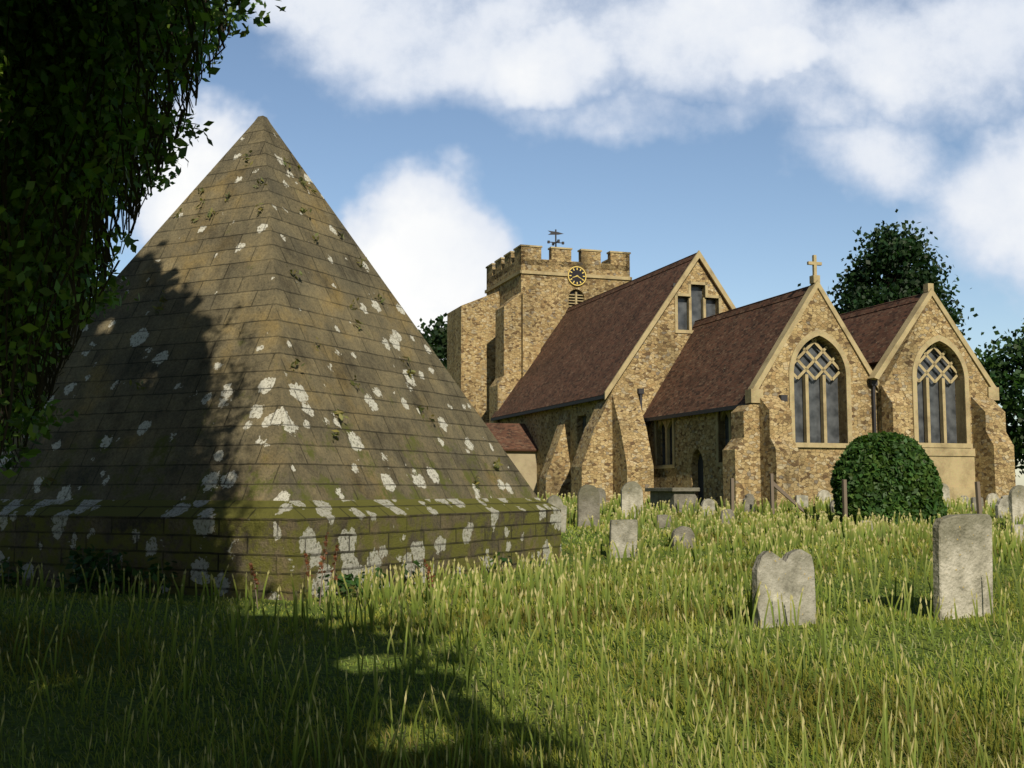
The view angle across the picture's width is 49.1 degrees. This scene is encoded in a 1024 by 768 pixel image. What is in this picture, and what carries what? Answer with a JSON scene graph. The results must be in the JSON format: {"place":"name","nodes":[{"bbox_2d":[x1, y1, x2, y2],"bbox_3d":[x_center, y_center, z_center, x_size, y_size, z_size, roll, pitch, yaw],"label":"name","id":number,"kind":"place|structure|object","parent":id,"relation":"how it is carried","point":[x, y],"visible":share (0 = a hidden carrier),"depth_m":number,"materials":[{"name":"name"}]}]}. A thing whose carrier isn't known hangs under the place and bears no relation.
{"place":"outdoors","nodes":[
{"label":"outdoors","id":0,"kind":"place"},
{"bbox_2d":[0,491,1023,767],"bbox_3d":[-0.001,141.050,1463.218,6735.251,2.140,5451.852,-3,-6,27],"label":"ground","id":1,"kind":"structure","parent":0,"point":[66,754],"depth_m":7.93,"materials":[{"name":"green plant"}]},
{"bbox_2d":[0,0,285,477],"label":"tree","id":2,"kind":"object","parent":1,"relation":"on","point":[163,13],"depth_m":5.54,"materials":[{"name":"green plant"}]},
{"bbox_2d":[8,534,503,607],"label":"weed stems","id":3,"kind":"object","parent":1,"relation":"on","point":[251,569],"visible":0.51,"depth_m":14.53,"materials":[{"name":"green plant"}]},
{"bbox_2d":[0,544,543,596],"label":"weeds","id":4,"kind":"object","parent":1,"relation":"on","point":[91,560],"visible":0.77,"depth_m":14.84,"materials":[{"name":"green plant"}]},
{"bbox_2d":[0,498,560,600],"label":"pyramid base","id":5,"kind":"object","parent":1,"relation":"on","point":[277,540],"depth_m":15.32,"materials":[{"name":"green stone"}]},
{"bbox_2d":[0,116,537,500],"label":"pyramid faces","id":6,"kind":"object","parent":5,"relation":"on","point":[228,403],"visible":1,"depth_m":17.32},
{"bbox_2d":[40,150,502,488],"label":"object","id":7,"kind":"object","parent":6,"relation":"on","point":[338,411],"visible":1,"depth_m":18.67,"materials":[{"name":"green plant"}]},
{"bbox_2d":[249,532,434,588],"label":"weeds","id":8,"kind":"object","parent":1,"relation":"on","point":[321,563],"visible":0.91,"depth_m":12.88,"materials":[{"name":"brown plant"}]},
{"bbox_2d":[417,313,446,368],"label":"tree","id":9,"kind":"object","parent":1,"relation":"on","point":[436,340],"depth_m":90.65,"materials":[{"name":"green plant"}]},
{"bbox_2d":[505,451,536,494],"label":"wall","id":10,"kind":"structure","parent":1,"relation":"on","point":[525,463],"depth_m":54.10,"materials":[{"name":"beige paint"}]},
{"bbox_2d":[546,495,566,532],"bbox_3d":[0.965,3.198,25.814,0.608,1.272,0.107,5,-6,-24],"label":"headstone","id":11,"kind":"object","parent":1,"relation":"on","point":[555,500],"visible":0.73,"depth_m":25.85,"materials":[{"name":"stone"}]},
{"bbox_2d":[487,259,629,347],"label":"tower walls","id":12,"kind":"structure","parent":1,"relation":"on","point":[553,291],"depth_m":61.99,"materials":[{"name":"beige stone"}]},
{"bbox_2d":[487,246,629,283],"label":"battlements","id":13,"kind":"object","parent":12,"relation":"on","point":[563,256],"depth_m":62.69,"materials":[{"name":"beige stone"}]},
{"bbox_2d":[567,266,585,285],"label":"tower clock","id":14,"kind":"object","parent":12,"relation":"attached to","point":[576,276],"visible":1,"depth_m":62.25,"materials":[{"name":"black metal"}]},
{"bbox_2d":[577,484,599,527],"bbox_3d":[1.868,3.180,27.334,0.561,1.446,0.094,3,-8,-18],"label":"headstone","id":15,"kind":"object","parent":1,"relation":"on","point":[588,499],"visible":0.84,"depth_m":27.32,"materials":[{"name":"stone"}]},
{"bbox_2d":[597,488,605,509],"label":"headstone","id":16,"kind":"object","parent":1,"relation":"on","point":[602,493],"visible":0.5,"depth_m":35.79,"materials":[{"name":"stone"}]},
{"bbox_2d":[499,261,729,494],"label":"nave walls","id":17,"kind":"structure","parent":1,"relation":"on","point":[650,365],"depth_m":47.02,"materials":[{"name":"stone"}]},
{"bbox_2d":[491,229,877,505],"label":"church leadwork","id":18,"kind":"object","parent":17,"relation":"attached to","point":[784,398],"visible":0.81,"depth_m":43.12,"materials":[{"name":"grey metal"}]},
{"bbox_2d":[485,253,922,450],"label":"church roofs","id":19,"kind":"structure","parent":17,"relation":"on","point":[588,346],"depth_m":46.81,"materials":[{"name":"brown tile"}]},
{"bbox_2d":[609,519,637,557],"bbox_3d":[2.164,3.207,21.789,0.562,1.137,0.104,3,-4,-17],"label":"headstone","id":20,"kind":"object","parent":1,"relation":"on","point":[623,532],"visible":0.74,"depth_m":21.75,"materials":[{"name":"stone"}]},
{"bbox_2d":[621,481,642,518],"bbox_3d":[3.404,3.494,31.795,0.649,1.448,0.107,0,-2,-15],"label":"headstone","id":21,"kind":"object","parent":1,"relation":"on","point":[631,493],"visible":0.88,"depth_m":31.75,"materials":[{"name":"stone"}]},
{"bbox_2d":[657,515,670,527],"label":"headstone","id":22,"kind":"object","parent":1,"relation":"on","point":[662,519],"visible":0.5,"depth_m":27.73,"materials":[{"name":"stone"}]},
{"bbox_2d":[645,488,699,512],"bbox_3d":[5.041,3.791,35.299,0.940,1.040,2.000,2,-6,-18],"label":"chest tomb","id":23,"kind":"object","parent":1,"relation":"on","point":[674,495],"visible":0.63,"depth_m":34.57,"materials":[{"name":"stone"}]},
{"bbox_2d":[671,526,695,549],"bbox_3d":[3.494,3.320,22.788,0.508,0.856,0.119,-1,-5,-20],"label":"headstone","id":24,"kind":"object","parent":1,"relation":"on","point":[688,531],"visible":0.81,"depth_m":22.75,"materials":[{"name":"stone"}]},
{"bbox_2d":[701,499,715,515],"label":"headstone","id":25,"kind":"object","parent":1,"relation":"on","point":[705,503],"visible":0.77,"depth_m":32.74,"materials":[{"name":"stone"}]},
{"bbox_2d":[720,509,734,523],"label":"headstone","id":26,"kind":"object","parent":1,"relation":"on","point":[730,512],"visible":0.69,"depth_m":28.76,"materials":[{"name":"stone"}]},
{"bbox_2d":[447,291,1015,507],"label":"buttresses","id":27,"kind":"structure","parent":1,"relation":"on","point":[493,348],"depth_m":45.27,"materials":[{"name":"beige stone"}]},
{"bbox_2d":[730,478,733,510],"bbox_3d":[6.064,3.371,30.813,0.090,1.550,0.090,1,-5,-13],"label":"fence post","id":28,"kind":"object","parent":1,"relation":"on","point":[732,494],"visible":0.58,"depth_m":30.80,"materials":[{"name":"brown wood"}]},
{"bbox_2d":[485,244,998,504],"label":"church dressings","id":29,"kind":"structure","parent":1,"relation":"on","point":[954,463],"depth_m":39.73,"materials":[{"name":"beige stone"}]},
{"bbox_2d":[583,283,956,464],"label":"windows","id":30,"kind":"structure","parent":29,"relation":"in","point":[805,359],"depth_m":40.07,"materials":[{"name":"grey glass"}]},
{"bbox_2d":[743,494,754,512],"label":"headstone","id":31,"kind":"object","parent":1,"relation":"on","point":[749,501],"visible":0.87,"depth_m":34.22,"materials":[{"name":"stone"}]},
{"bbox_2d":[648,289,878,505],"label":"chancel walls","id":32,"kind":"structure","parent":1,"relation":"on","point":[695,436],"depth_m":39.21,"materials":[{"name":"stone"}]},
{"bbox_2d":[752,549,816,627],"bbox_3d":[2.499,2.063,10.259,0.630,1.088,0.111,4,-9,-20],"label":"headstone","id":33,"kind":"object","parent":1,"relation":"on","point":[787,574],"visible":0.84,"depth_m":10.23,"materials":[{"name":"stone"}]},
{"bbox_2d":[770,474,803,514],"bbox_3d":[8.222,3.438,32.934,1.289,1.600,0.090,1,-7,-10],"label":"fence post","id":34,"kind":"object","parent":1,"relation":"on","point":[773,484],"visible":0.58,"depth_m":32.87,"materials":[{"name":"brown wood"}]},
{"bbox_2d":[795,495,807,506],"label":"headstone","id":35,"kind":"object","parent":1,"relation":"on","point":[804,498],"visible":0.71,"depth_m":36.28,"materials":[{"name":"stone"}]},
{"bbox_2d":[817,490,830,504],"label":"headstone","id":36,"kind":"object","parent":1,"relation":"on","point":[822,494],"visible":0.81,"depth_m":36.75,"materials":[{"name":"stone"}]},
{"bbox_2d":[830,500,834,512],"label":"headstone","id":37,"kind":"object","parent":1,"relation":"on","point":[832,506],"visible":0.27,"depth_m":32.74,"materials":[{"name":"stone"}]},
{"bbox_2d":[842,480,847,521],"bbox_3d":[8.129,3.109,27.329,0.090,1.550,0.090,2,-6,-19],"label":"fence post","id":38,"kind":"object","parent":1,"relation":"on","point":[844,496],"visible":0.58,"depth_m":27.33,"materials":[{"name":"brown wood"}]},
{"bbox_2d":[798,209,977,340],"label":"tree","id":39,"kind":"object","parent":1,"relation":"on","point":[865,287],"depth_m":75.34,"materials":[{"name":"green plant"}]},
{"bbox_2d":[830,431,947,525],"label":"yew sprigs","id":40,"kind":"object","parent":1,"relation":"on","point":[908,452],"visible":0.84,"depth_m":27.47,"materials":[{"name":"green plant"}]},
{"bbox_2d":[843,442,936,524],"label":"leaves","id":41,"kind":"object","parent":1,"relation":"on","point":[867,477],"visible":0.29,"depth_m":27.48,"materials":[{"name":"green plant"}]},
{"bbox_2d":[869,297,987,448],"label":"chapel walls","id":42,"kind":"structure","parent":1,"relation":"on","point":[931,321],"depth_m":39.85,"materials":[{"name":"stone"}]},
{"bbox_2d":[942,483,949,506],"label":"headstone","id":43,"kind":"object","parent":1,"relation":"on","point":[946,492],"visible":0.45,"depth_m":38.79,"materials":[{"name":"stone"}]},
{"bbox_2d":[932,514,992,619],"bbox_3d":[4.249,1.912,10.543,0.646,1.363,0.104,0,-1,-22],"label":"headstone","id":44,"kind":"object","parent":1,"relation":"on","point":[962,556],"visible":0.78,"depth_m":10.48,"materials":[{"name":"stone"}]},
{"bbox_2d":[960,495,970,507],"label":"headstone","id":45,"kind":"object","parent":1,"relation":"on","point":[963,496],"visible":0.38,"depth_m":37.77,"materials":[{"name":"stone"}]},
{"bbox_2d":[971,497,983,510],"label":"headstone","id":46,"kind":"object","parent":1,"relation":"on","point":[973,499],"visible":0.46,"depth_m":32.76,"materials":[{"name":"stone"}]},
{"bbox_2d":[975,482,981,513],"bbox_3d":[10.998,3.048,26.344,0.090,1.500,0.090,2,-9,-24],"label":"fence post","id":47,"kind":"object","parent":1,"relation":"on","point":[978,498],"visible":0.58,"depth_m":26.36,"materials":[{"name":"brown wood"}]},
{"bbox_2d":[986,493,998,507],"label":"headstone","id":48,"kind":"object","parent":1,"relation":"on","point":[990,497],"visible":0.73,"depth_m":38.22,"materials":[{"name":"stone"}]},
{"bbox_2d":[974,318,1023,476],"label":"tree","id":49,"kind":"object","parent":1,"relation":"on","point":[1002,378],"depth_m":65.94,"materials":[{"name":"green plant"}]},
{"bbox_2d":[995,498,1008,517],"bbox_3d":[13.077,3.504,29.805,0.431,0.927,0.120,1,-7,-20],"label":"headstone","id":50,"kind":"object","parent":1,"relation":"on","point":[1002,504],"visible":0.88,"depth_m":29.76,"materials":[{"name":"stone"}]},
{"bbox_2d":[1008,485,1023,524],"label":"headstone","id":51,"kind":"object","parent":1,"relation":"on","point":[1016,500],"visible":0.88,"depth_m":26.77,"materials":[{"name":"stone"}]},
{"bbox_2d":[1011,524,1023,542],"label":"headstone","id":52,"kind":"object","parent":1,"relation":"on","point":[1016,526],"visible":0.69,"depth_m":19.79,"materials":[{"name":"stone"}]},
{"bbox_2d":[85,0,1023,485],"label":"sky","id":53,"kind":"structure","parent":0,"point":[446,138],"materials":[{"name":"blue"}]}
]}

